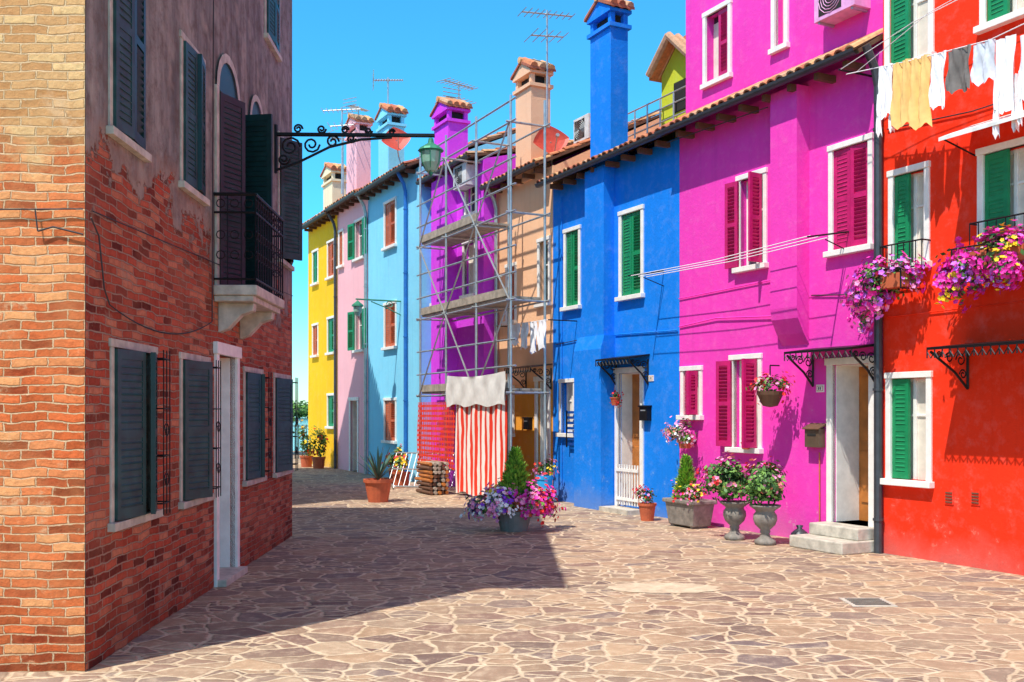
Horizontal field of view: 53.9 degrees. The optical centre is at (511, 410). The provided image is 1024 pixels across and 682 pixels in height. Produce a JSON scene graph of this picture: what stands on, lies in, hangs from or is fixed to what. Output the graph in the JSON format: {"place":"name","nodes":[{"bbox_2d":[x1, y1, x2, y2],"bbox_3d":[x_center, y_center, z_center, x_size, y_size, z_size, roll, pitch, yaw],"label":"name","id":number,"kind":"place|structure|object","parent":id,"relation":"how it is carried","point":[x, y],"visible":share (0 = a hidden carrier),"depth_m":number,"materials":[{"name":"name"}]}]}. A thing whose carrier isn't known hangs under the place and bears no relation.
{"place":"outdoors","nodes":[
{"label":"outdoors","id":0,"kind":"place"},
{"bbox_2d":[85,0,291,670],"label":"street wall","id":1,"kind":"structure","parent":0,"point":[143,578],"depth_m":8.45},
{"bbox_2d":[90,0,292,334],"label":"cable","id":2,"kind":"object","parent":1,"relation":"attached to","point":[165,241],"visible":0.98,"depth_m":9.36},
{"bbox_2d":[106,0,297,586],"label":"stone frames","id":3,"kind":"structure","parent":1,"relation":"attached to","point":[225,574],"depth_m":10.00,"materials":[{"name":"stone"}]},
{"bbox_2d":[113,0,301,520],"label":"shutters","id":4,"kind":"object","parent":1,"relation":"attached to","point":[246,153],"visible":0.96,"depth_m":9.21,"materials":[{"name":"teal paint"}]},
{"bbox_2d":[213,192,283,299],"bbox_3d":[-2.766,-1.708,10.658,0.436,0.916,1.396,0,0,-2],"label":"balcony railing","id":5,"kind":"object","parent":1,"relation":"attached to","point":[272,247],"visible":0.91,"depth_m":10.30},
{"bbox_2d":[213,285,283,338],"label":"balcony slab","id":6,"kind":"structure","parent":1,"relation":"attached to","point":[252,309],"depth_m":10.14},
{"bbox_2d":[274,124,443,175],"bbox_3d":[-1.969,-3.353,12.933,2.188,0.665,0.340,0,0,-2],"label":"street lamp","id":7,"kind":"object","parent":1,"relation":"attached to","point":[430,151],"visible":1,"depth_m":12.90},
{"bbox_2d":[293,415,307,450],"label":"water","id":8,"kind":"structure","parent":0,"point":[304,421],"depth_m":106.61,"materials":[{"name":"teal liquid"}]},
{"bbox_2d":[308,215,337,468],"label":"walls","id":9,"kind":"structure","parent":0,"point":[321,366],"depth_m":32.12,"materials":[{"name":"yellow paint"}]},
{"bbox_2d":[302,208,339,231],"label":"roof","id":10,"kind":"structure","parent":9,"relation":"on","point":[316,221],"depth_m":31.68,"materials":[{"name":"tile"}]},
{"bbox_2d":[320,162,346,215],"bbox_3d":[-5.608,-6.895,31.815,0.650,1.890,1.260,0,0,-27],"label":"chimney","id":11,"kind":"object","parent":10,"relation":"on","point":[330,175],"visible":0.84,"depth_m":31.44,"materials":[{"name":"beige paint"}]},
{"bbox_2d":[310,238,333,428],"bbox_3d":[-5.957,-2.375,31.918,0.220,5.850,2.560,0,0,-27],"label":"window and door frames","id":12,"kind":"structure","parent":9,"relation":"attached to","point":[327,318],"depth_m":32.35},
{"bbox_2d":[314,242,333,425],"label":"shutters","id":13,"kind":"object","parent":12,"relation":"attached to","point":[331,332],"visible":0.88,"depth_m":31.26,"materials":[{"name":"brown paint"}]},
{"bbox_2d":[368,167,430,481],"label":"walls","id":14,"kind":"structure","parent":0,"point":[385,282],"depth_m":25.80,"materials":[{"name":"blue paint"}]},
{"bbox_2d":[352,298,400,315],"bbox_3d":[-3.412,-2.595,25.417,1.298,0.449,0.300,0,0,-27],"label":"street lamp","id":15,"kind":"object","parent":14,"relation":"attached to","point":[357,305],"visible":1,"depth_m":25.17,"materials":[{"name":"metal"}]},
{"bbox_2d":[381,196,396,443],"bbox_3d":[-3.169,-2.350,26.408,0.220,6.400,1.010,0,0,-27],"label":"window and door frames","id":16,"kind":"structure","parent":14,"relation":"attached to","point":[386,248],"depth_m":26.41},
{"bbox_2d":[386,201,394,439],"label":"shutters","id":17,"kind":"object","parent":16,"relation":"attached to","point":[390,320],"visible":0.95,"depth_m":26.38,"materials":[{"name":"brown paint"}]},
{"bbox_2d":[396,172,407,470],"bbox_3d":[-2.760,-2.121,25.186,0.300,7.742,0.112,0,0,-27],"label":"drainpipe","id":18,"kind":"object","parent":14,"relation":"attached to","point":[405,272],"visible":0.85,"depth_m":25.19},
{"bbox_2d":[354,128,515,199],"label":"roof","id":19,"kind":"structure","parent":14,"relation":"on","point":[376,185],"depth_m":25.61,"materials":[{"name":"tile"}]},
{"bbox_2d":[373,70,402,103],"bbox_3d":[-3.400,-7.755,27.600,0.822,3.011,0.500,0,0,-10],"label":"tv antenna","id":20,"kind":"object","parent":19,"relation":"on","point":[387,80],"visible":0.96,"depth_m":27.59,"materials":[{"name":"metal"}]},
{"bbox_2d":[374,103,408,185],"bbox_3d":[-3.260,-7.069,27.175,0.650,2.438,1.070,0,0,-27],"label":"chimney","id":21,"kind":"object","parent":19,"relation":"on","point":[388,117],"visible":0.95,"depth_m":26.88,"materials":[{"name":"blue paint"}]},
{"bbox_2d":[381,127,410,162],"bbox_3d":[-2.990,-6.766,26.077,0.554,1.250,0.560,0,0,32],"label":"satellite dish","id":22,"kind":"object","parent":19,"relation":"on","point":[398,144],"visible":0.69,"depth_m":26.12,"materials":[{"name":"metal"}]},
{"bbox_2d":[437,78,477,103],"bbox_3d":[-1.350,-7.050,25.500,0.800,2.600,1.122,0,0,40],"label":"tv antenna","id":23,"kind":"object","parent":19,"relation":"on","point":[459,85],"visible":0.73,"depth_m":25.48,"materials":[{"name":"metal"}]},
{"bbox_2d":[292,0,685,404],"label":"sky","id":24,"kind":"structure","parent":0,"point":[337,45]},
{"bbox_2d":[0,451,1023,681],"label":"ground","id":25,"kind":"structure","parent":0,"point":[346,581],"depth_m":8.83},
{"bbox_2d":[0,0,84,671],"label":"end wall","id":26,"kind":"structure","parent":25,"relation":"on","point":[42,361],"depth_m":6.75,"materials":[{"name":"brick"},{"name":"mortar"}]},
{"bbox_2d":[0,208,82,234],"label":"cable end","id":27,"kind":"object","parent":26,"relation":"attached to","point":[34,209],"visible":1,"depth_m":6.72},
{"bbox_2d":[293,400,307,417],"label":"distant trees","id":28,"kind":"object","parent":25,"relation":"on","point":[302,410],"visible":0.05,"depth_m":246.64,"materials":[{"name":"green plant"}]},
{"bbox_2d":[294,420,321,466],"bbox_3d":[-6.452,1.008,31.457,0.861,1.483,0.717,0,0,24],"label":"potted shrub","id":29,"kind":"object","parent":25,"relation":"on","point":[306,460],"visible":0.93,"depth_m":31.39,"materials":[{"name":"green plant"}]},
{"bbox_2d":[309,427,328,468],"bbox_3d":[-5.887,1.124,30.695,0.576,1.253,0.672,0,0,7],"label":"potted shrub","id":30,"kind":"object","parent":25,"relation":"on","point":[318,462],"visible":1,"depth_m":30.59,"materials":[{"name":"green plant"}]},
{"bbox_2d":[338,196,367,473],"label":"walls","id":31,"kind":"structure","parent":25,"relation":"on","point":[350,363],"depth_m":29.52,"materials":[{"name":"pink paint"}]},
{"bbox_2d":[327,213,336,468],"bbox_3d":[-5.451,-2.121,30.504,0.300,7.742,0.112,0,0,-27],"label":"drainpipe","id":32,"kind":"object","parent":31,"relation":"attached to","point":[335,341],"visible":1,"depth_m":30.51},
{"bbox_2d":[324,188,371,214],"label":"roof","id":33,"kind":"structure","parent":31,"relation":"on","point":[342,203],"depth_m":29.18,"materials":[{"name":"tile"}]},
{"bbox_2d":[321,107,361,193],"bbox_3d":[-4.900,-7.500,29.000,1.122,2.500,0.800,0,0,0],"label":"tv antenna","id":34,"kind":"object","parent":33,"relation":"on","point":[341,123],"visible":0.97,"depth_m":28.99,"materials":[{"name":"metal"}]},
{"bbox_2d":[344,113,373,202],"bbox_3d":[-4.522,-7.343,29.646,0.630,2.787,1.210,0,0,-27],"label":"chimney","id":35,"kind":"object","parent":33,"relation":"on","point":[358,164],"visible":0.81,"depth_m":29.26,"materials":[{"name":"pink paint"}]},
{"bbox_2d":[336,216,363,471],"bbox_3d":[-4.583,-1.870,29.391,0.390,7.240,2.510,0,0,-27],"label":"window and door frames","id":36,"kind":"structure","parent":31,"relation":"attached to","point":[355,400],"depth_m":29.41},
{"bbox_2d":[340,216,365,350],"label":"shutters","id":37,"kind":"object","parent":36,"relation":"attached to","point":[350,315],"visible":1,"depth_m":29.05,"materials":[{"name":"green paint"}]},
{"bbox_2d":[357,196,367,473],"bbox_3d":[-4.160,-2.121,27.952,0.300,7.742,0.112,0,0,-27],"label":"drainpipe","id":38,"kind":"object","parent":31,"relation":"attached to","point":[365,352],"visible":0.98,"depth_m":27.96,"materials":[{"name":"metal"}]},
{"bbox_2d":[352,447,400,502],"bbox_3d":[-2.622,1.179,19.413,1.079,1.142,1.074,0,0,0],"label":"agave pot","id":39,"kind":"object","parent":25,"relation":"on","point":[378,487],"visible":1,"depth_m":19.24,"materials":[{"name":"ceramic"}]},
{"bbox_2d":[381,444,404,482],"bbox_3d":[-2.872,1.272,24.606,0.582,0.957,0.445,0,0,7],"label":"potted shrub","id":40,"kind":"object","parent":25,"relation":"on","point":[391,461],"visible":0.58,"depth_m":24.53,"materials":[{"name":"green plant"}]},
{"bbox_2d":[392,453,410,487],"bbox_3d":[-2.551,1.343,23.133,0.432,0.815,0.554,0,0,7],"label":"potted shrub","id":41,"kind":"object","parent":25,"relation":"on","point":[401,461],"visible":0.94,"depth_m":23.00,"materials":[{"name":"yellow plant"}]},
{"bbox_2d":[390,452,454,488],"bbox_3d":[-2.023,1.426,22.597,1.520,0.964,0.834,0,0,14],"label":"metal barrier","id":42,"kind":"object","parent":25,"relation":"on","point":[407,469],"visible":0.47,"depth_m":22.79,"materials":[{"name":"metal"}]},
{"bbox_2d":[414,460,449,494],"bbox_3d":[-1.690,1.403,21.289,0.483,0.673,0.873,0,0,-27],"label":"timber stack","id":43,"kind":"object","parent":25,"relation":"on","point":[431,479],"visible":1,"depth_m":21.01,"materials":[{"name":"brown wood"}]},
{"bbox_2d":[431,175,456,486],"bbox_3d":[-1.600,-1.850,23.672,0.250,7.200,0.950,0,0,-27],"label":"chimney breast","id":44,"kind":"object","parent":25,"relation":"on","point":[438,279],"visible":0.5,"depth_m":23.43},
{"bbox_2d":[416,95,550,497],"bbox_3d":[-0.755,-2.100,21.157,0.973,7.700,5.000,0,0,-27],"label":"scaffolding","id":45,"kind":"object","parent":25,"relation":"on","point":[482,434],"visible":0.91,"depth_m":20.47,"materials":[{"name":"metal"}]},
{"bbox_2d":[457,158,515,376],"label":"walls","id":46,"kind":"structure","parent":25,"relation":"on","point":[465,331],"depth_m":22.16,"materials":[{"name":"purple paint"}]},
{"bbox_2d":[429,188,474,305],"bbox_3d":[-1.324,-2.350,23.447,0.220,5.800,2.660,0,0,-27],"label":"window and door frames","id":47,"kind":"structure","parent":46,"relation":"attached to","point":[464,294],"depth_m":22.86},
{"bbox_2d":[470,187,474,292],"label":"window panes","id":48,"kind":"object","parent":47,"relation":"in","point":[471,250],"visible":0.08,"depth_m":22.85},
{"bbox_2d":[453,162,474,191],"bbox_3d":[-1.042,-5.235,22.525,0.310,0.530,0.700,0,0,-27],"label":"air conditioner","id":49,"kind":"object","parent":46,"relation":"attached to","point":[463,171],"visible":0.87,"depth_m":22.30,"materials":[{"name":"metal"}]},
{"bbox_2d":[415,140,589,186],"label":"roof","id":50,"kind":"structure","parent":46,"relation":"on","point":[427,180],"depth_m":22.45,"materials":[{"name":"tile"}]},
{"bbox_2d":[429,96,472,179],"bbox_3d":[-1.444,-6.317,23.751,0.700,2.135,1.105,0,0,-27],"label":"chimney","id":51,"kind":"object","parent":50,"relation":"on","point":[449,116],"visible":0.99,"depth_m":23.42,"materials":[{"name":"purple paint"}]},
{"bbox_2d":[459,445,565,531],"bbox_3d":[0.013,1.122,14.673,1.572,1.256,0.930,0,0,0],"label":"flower planter","id":52,"kind":"object","parent":25,"relation":"on","point":[515,499],"visible":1,"depth_m":14.55,"materials":[{"name":"ceramic"}]},
{"bbox_2d":[496,165,588,497],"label":"walls","id":53,"kind":"structure","parent":25,"relation":"on","point":[527,196],"depth_m":20.82,"materials":[{"name":"beige paint"}]},
{"bbox_2d":[487,188,498,373],"bbox_3d":[-0.432,-1.571,21.937,0.300,6.642,0.112,0,0,-27],"label":"drainpipe","id":54,"kind":"object","parent":53,"relation":"attached to","point":[493,199],"visible":0.53,"depth_m":21.94,"materials":[{"name":"metal"}]},
{"bbox_2d":[502,235,551,487],"bbox_3d":[0.393,-0.890,20.909,0.390,5.180,2.140,0,0,-27],"label":"window and door frames","id":55,"kind":"structure","parent":53,"relation":"attached to","point":[536,379],"depth_m":20.41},
{"bbox_2d":[522,417,532,429],"bbox_3d":[0.318,0.253,20.691,0.120,0.255,0.250,0,0,-27],"label":"mailbox","id":56,"kind":"object","parent":53,"relation":"attached to","point":[527,423],"visible":1,"depth_m":20.61,"materials":[{"name":"metal"}]},
{"bbox_2d":[504,363,552,389],"bbox_3d":[0.320,-0.680,20.272,0.505,0.520,1.170,0,0,-27],"label":"canopy","id":57,"kind":"object","parent":53,"relation":"attached to","point":[525,373],"visible":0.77,"depth_m":19.89,"materials":[{"name":"metal"}]},
{"bbox_2d":[510,57,555,185],"bbox_3d":[0.435,-6.043,20.980,0.650,2.586,0.967,0,0,-27],"label":"chimney","id":58,"kind":"object","parent":53,"relation":"on","point":[528,77],"visible":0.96,"depth_m":20.71,"materials":[{"name":"beige paint"}]},
{"bbox_2d":[497,319,576,353],"bbox_3d":[0.444,-1.426,19.857,0.648,0.671,2.222,0,0,-27],"label":"clothesline","id":59,"kind":"object","parent":53,"relation":"attached to","point":[524,329],"visible":0.95,"depth_m":19.34,"materials":[{"name":"white fabric"}]},
{"bbox_2d":[479,111,661,192],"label":"roof","id":60,"kind":"structure","parent":53,"relation":"on","point":[574,148],"depth_m":20.57,"materials":[{"name":"tile"}]},
{"bbox_2d":[518,7,575,164],"bbox_3d":[0.720,-6.625,20.600,1.122,3.150,0.800,0,0,-20],"label":"tv antenna","id":61,"kind":"object","parent":60,"relation":"on","point":[546,14],"visible":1,"depth_m":20.58,"materials":[{"name":"metal"}]},
{"bbox_2d":[533,126,568,164],"bbox_3d":[0.792,-5.116,20.078,0.554,1.250,0.560,0,0,27],"label":"satellite dish","id":62,"kind":"object","parent":60,"relation":"attached to","point":[556,139],"visible":0.88,"depth_m":20.14,"materials":[{"name":"metal"}]},
{"bbox_2d":[574,113,589,146],"bbox_3d":[1.547,-5.785,20.753,0.310,0.530,0.600,0,0,-27],"label":"air conditioner","id":63,"kind":"object","parent":60,"relation":"on","point":[581,128],"visible":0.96,"depth_m":20.63,"materials":[{"name":"metal"}]},
{"bbox_2d":[531,454,558,498],"bbox_3d":[0.612,1.286,19.244,0.488,0.929,0.537,0,0,-27],"label":"blue planter","id":64,"kind":"object","parent":25,"relation":"on","point":[542,481],"visible":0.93,"depth_m":19.14,"materials":[{"name":"paint"}]},
{"bbox_2d":[574,165,614,509],"bbox_3d":[1.486,-1.300,18.183,0.300,6.100,0.930,0,0,-27],"label":"chimney breast","id":65,"kind":"object","parent":25,"relation":"on","point":[594,445],"visible":0.84,"depth_m":17.89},
{"bbox_2d":[566,410,573,446],"bbox_3d":[1.225,0.340,18.853,0.040,0.700,0.800,0,0,-27],"label":"folding wall rack","id":66,"kind":"object","parent":65,"relation":"attached to","point":[567,427],"visible":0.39,"depth_m":19.15,"materials":[{"name":"metal"}]},
{"bbox_2d":[553,137,679,517],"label":"walls","id":67,"kind":"structure","parent":25,"relation":"on","point":[651,183],"depth_m":16.92,"materials":[{"name":"blue paint"}]},
{"bbox_2d":[555,204,644,505],"bbox_3d":[1.688,-0.915,18.370,0.410,5.170,2.940,0,0,-27],"label":"window and door frames","id":68,"kind":"structure","parent":67,"relation":"attached to","point":[631,427],"depth_m":17.75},
{"bbox_2d":[568,385,571,431],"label":"window panes","id":69,"kind":"object","parent":68,"relation":"in","point":[569,403],"visible":0.11,"depth_m":19.52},
{"bbox_2d":[567,211,639,305],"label":"shutters","id":70,"kind":"object","parent":68,"relation":"attached to","point":[630,245],"visible":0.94,"depth_m":17.55,"materials":[{"name":"green paint"}]},
{"bbox_2d":[535,126,685,189],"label":"roof","id":71,"kind":"structure","parent":67,"relation":"on","point":[639,141],"depth_m":17.61,"materials":[{"name":"tile"}]},
{"bbox_2d":[584,0,634,168],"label":"chimney","id":72,"kind":"object","parent":71,"relation":"on","point":[607,22],"visible":0.99,"depth_m":17.92,"materials":[{"name":"blue paint"}]},
{"bbox_2d":[628,85,685,154],"bbox_3d":[2.936,-5.232,18.308,0.036,1.164,3.418,0,0,-27],"label":"terrace railing","id":73,"kind":"object","parent":71,"relation":"on","point":[659,110],"visible":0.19,"depth_m":18.76,"materials":[{"name":"metal"}]},
{"bbox_2d":[646,32,685,141],"bbox_3d":[3.657,-5.663,18.682,1.975,2.426,1.340,0,0,-27],"label":"dormer","id":74,"kind":"object","parent":71,"relation":"on","point":[667,68],"visible":0.29,"depth_m":18.46,"materials":[{"name":"paint"}]},
{"bbox_2d":[609,390,623,406],"bbox_3d":[1.815,-0.228,17.547,0.230,0.334,0.405,0,0,16],"label":"wall flower pot","id":75,"kind":"object","parent":67,"relation":"attached to","point":[615,399],"depth_m":17.52,"materials":[{"name":"ceramic"}]},
{"bbox_2d":[595,354,649,384],"bbox_3d":[1.888,-0.700,17.261,0.425,0.519,1.080,0,0,-27],"label":"canopy","id":76,"kind":"object","parent":67,"relation":"attached to","point":[631,362],"visible":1,"depth_m":16.90,"materials":[{"name":"metal"}]},
{"bbox_2d":[638,405,651,420],"bbox_3d":[2.232,0.033,16.908,0.120,0.255,0.250,0,0,-27],"label":"mailbox","id":77,"kind":"object","parent":67,"relation":"attached to","point":[645,412],"visible":1,"depth_m":16.84,"materials":[{"name":"metal"}]},
{"bbox_2d":[599,464,639,514],"bbox_3d":[1.885,1.340,17.338,0.350,0.820,0.900,0,0,-27],"label":"door gate and step","id":78,"kind":"structure","parent":25,"relation":"on","point":[621,510],"depth_m":17.33,"materials":[{"name":"wood"}]},
{"bbox_2d":[632,484,656,520],"bbox_3d":[2.110,1.462,16.073,0.392,0.576,0.385,0,0,23],"label":"terracotta flower pot","id":79,"kind":"object","parent":25,"relation":"on","point":[648,505],"visible":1,"depth_m":16.01,"materials":[{"name":"orange ceramic"}]},
{"bbox_2d":[604,582,719,592],"bbox_3d":[1.492,1.746,9.955,1.174,0.001,0.601,0,0,0],"label":"pavement patch","id":80,"kind":"object","parent":25,"relation":"on","point":[675,587],"visible":1,"depth_m":9.96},
{"bbox_2d":[662,454,716,528],"bbox_3d":[2.647,1.194,15.192,0.593,1.113,0.913,0,0,-27],"label":"stone planter","id":81,"kind":"object","parent":25,"relation":"on","point":[686,505],"visible":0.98,"depth_m":15.06,"materials":[{"name":"grey stone"}]},
{"bbox_2d":[693,451,751,540],"bbox_3d":[2.900,1.147,13.686,0.890,1.207,0.737,0,0,0],"label":"stone urn","id":82,"kind":"object","parent":25,"relation":"on","point":[723,478],"visible":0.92,"depth_m":13.61,"materials":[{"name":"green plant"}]},
{"bbox_2d":[736,456,787,545],"bbox_3d":[3.255,1.172,13.195,0.693,1.156,0.712,0,0,16],"label":"stone urn","id":83,"kind":"object","parent":25,"relation":"on","point":[764,483],"visible":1,"depth_m":13.09,"materials":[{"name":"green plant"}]},
{"bbox_2d":[680,51,882,537],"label":"walls","id":84,"kind":"structure","parent":25,"relation":"on","point":[720,156],"depth_m":14.30,"materials":[{"name":"paint"}]},
{"bbox_2d":[660,416,696,448],"bbox_3d":[2.612,0.325,15.661,0.568,0.528,0.728,0,0,-27],"label":"wall flower pot","id":85,"kind":"object","parent":84,"relation":"attached to","point":[685,439],"depth_m":15.60,"materials":[{"name":"ceramic"}]},
{"bbox_2d":[628,231,848,285],"bbox_3d":[3.096,-2.177,14.559,0.704,0.268,4.072,0,0,-27],"label":"washing line","id":86,"kind":"object","parent":84,"relation":"attached to","point":[660,271],"visible":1,"depth_m":13.92,"materials":[{"name":"fabric"}]},
{"bbox_2d":[654,28,882,138],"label":"eave roof","id":87,"kind":"structure","parent":84,"relation":"attached to","point":[838,54],"depth_m":13.66,"materials":[{"name":"tile"}]},
{"bbox_2d":[746,365,794,406],"bbox_3d":[3.528,-0.340,13.677,0.552,0.580,0.644,0,0,-27],"label":"hanging flower basket","id":88,"kind":"object","parent":84,"relation":"hanging from","point":[770,397],"visible":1,"depth_m":13.60,"materials":[{"name":"metal"}]},
{"bbox_2d":[676,132,873,527],"bbox_3d":[3.796,-1.010,14.404,0.590,4.920,4.060,0,0,-27],"label":"window and door frames","id":89,"kind":"structure","parent":84,"relation":"attached to","point":[854,442],"depth_m":13.24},
{"bbox_2d":[685,142,866,447],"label":"shutters","id":90,"kind":"object","parent":89,"relation":"attached to","point":[850,189],"visible":0.97,"depth_m":14.28,"materials":[{"name":"paint"}]},
{"bbox_2d":[686,0,882,130],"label":"storey","id":91,"kind":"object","parent":84,"relation":"on","point":[732,46],"visible":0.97,"depth_m":14.75,"materials":[{"name":"paint"}]},
{"bbox_2d":[814,0,870,27],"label":"air conditioner","id":92,"kind":"object","parent":91,"relation":"attached to","point":[830,13],"visible":1,"depth_m":12.98,"materials":[{"name":"metal"}]},
{"bbox_2d":[770,84,808,345],"bbox_3d":[3.786,-2.635,13.727,0.220,3.470,0.520,0,0,-27],"label":"chimney breast","id":93,"kind":"object","parent":84,"relation":"attached to","point":[789,202],"visible":0.9,"depth_m":13.59,"materials":[{"name":"paint"}]},
{"bbox_2d":[555,104,1023,521],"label":"wall cable","id":94,"kind":"object","parent":84,"relation":"attached to","point":[561,343],"depth_m":14.85,"materials":[{"name":"paint"}]},
{"bbox_2d":[802,423,825,447],"bbox_3d":[4.011,0.320,13.359,0.150,0.320,0.300,0,0,-27],"label":"mailbox","id":95,"kind":"object","parent":84,"relation":"attached to","point":[814,434],"visible":1,"depth_m":13.29,"materials":[{"name":"brown metal"}]},
{"bbox_2d":[784,344,873,386],"bbox_3d":[4.074,-0.580,12.875,0.485,0.520,1.200,0,0,-27],"label":"canopy","id":96,"kind":"object","parent":84,"relation":"attached to","point":[819,350],"visible":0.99,"depth_m":12.72,"materials":[{"name":"metal"}]},
{"bbox_2d":[789,520,873,554],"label":"door steps","id":97,"kind":"structure","parent":25,"relation":"on","point":[837,538],"depth_m":12.53,"materials":[{"name":"stone"}]},
{"bbox_2d":[839,598,897,606],"bbox_3d":[3.250,1.746,9.200,0.400,0.009,0.400,0,0,0],"label":"drain cover","id":98,"kind":"object","parent":25,"relation":"on","point":[867,602],"visible":1,"depth_m":9.16,"materials":[{"name":"metal"}]},
{"bbox_2d":[883,0,1023,575],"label":"walls","id":99,"kind":"structure","parent":25,"relation":"on","point":[978,435],"depth_m":11.42,"materials":[{"name":"red paint"}]},
{"bbox_2d":[862,43,883,553],"bbox_3d":[4.422,-1.373,12.345,0.314,6.245,0.130,0,0,-27],"label":"drainpipe","id":100,"kind":"object","parent":99,"relation":"attached to","point":[878,390],"visible":0.74,"depth_m":12.35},
{"bbox_2d":[840,250,930,335],"bbox_3d":[4.415,-1.393,12.005,0.652,0.967,1.129,0,0,-27],"label":"petunia flower box","id":101,"kind":"object","parent":99,"relation":"attached to","point":[880,285],"visible":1,"depth_m":11.95,"materials":[{"name":"ceramic"}]},
{"bbox_2d":[838,0,1023,139],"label":"clothesline","id":102,"kind":"object","parent":99,"relation":"attached to","point":[913,97],"visible":1,"depth_m":11.05,"materials":[{"name":"white fabric"}]},
{"bbox_2d":[880,0,1023,487],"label":"window and door frames","id":103,"kind":"structure","parent":99,"relation":"attached to","point":[982,27],"depth_m":11.80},
{"bbox_2d":[891,0,1009,478],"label":"shutters","id":104,"kind":"object","parent":103,"relation":"attached to","point":[997,184],"visible":0.89,"depth_m":12.08,"materials":[{"name":"green paint"}]},
{"bbox_2d":[911,0,1023,479],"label":"window panes","id":105,"kind":"object","parent":103,"relation":"in","point":[922,30],"visible":0.29,"depth_m":12.03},
{"bbox_2d":[880,213,1023,270],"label":"window railing","id":106,"kind":"object","parent":99,"relation":"attached to","point":[972,223],"depth_m":11.72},
{"bbox_2d":[945,490,980,505],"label":"vent grilles","id":107,"kind":"object","parent":99,"relation":"attached to","point":[975,497],"visible":1,"depth_m":11.26,"materials":[{"name":"metal"}]},
{"bbox_2d":[924,219,1023,312],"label":"petunia flower box","id":108,"kind":"object","parent":99,"relation":"attached to","point":[974,266],"visible":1,"depth_m":10.69,"materials":[{"name":"ceramic"}]},
{"bbox_2d":[926,340,1023,389],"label":"canopy","id":109,"kind":"object","parent":99,"relation":"attached to","point":[938,355],"visible":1,"depth_m":10.80,"materials":[{"name":"metal"}]},
{"bbox_2d":[938,110,1023,155],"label":"awning","id":110,"kind":"object","parent":99,"relation":"attached to","point":[989,123],"visible":1,"depth_m":10.69,"materials":[{"name":"fabric"}]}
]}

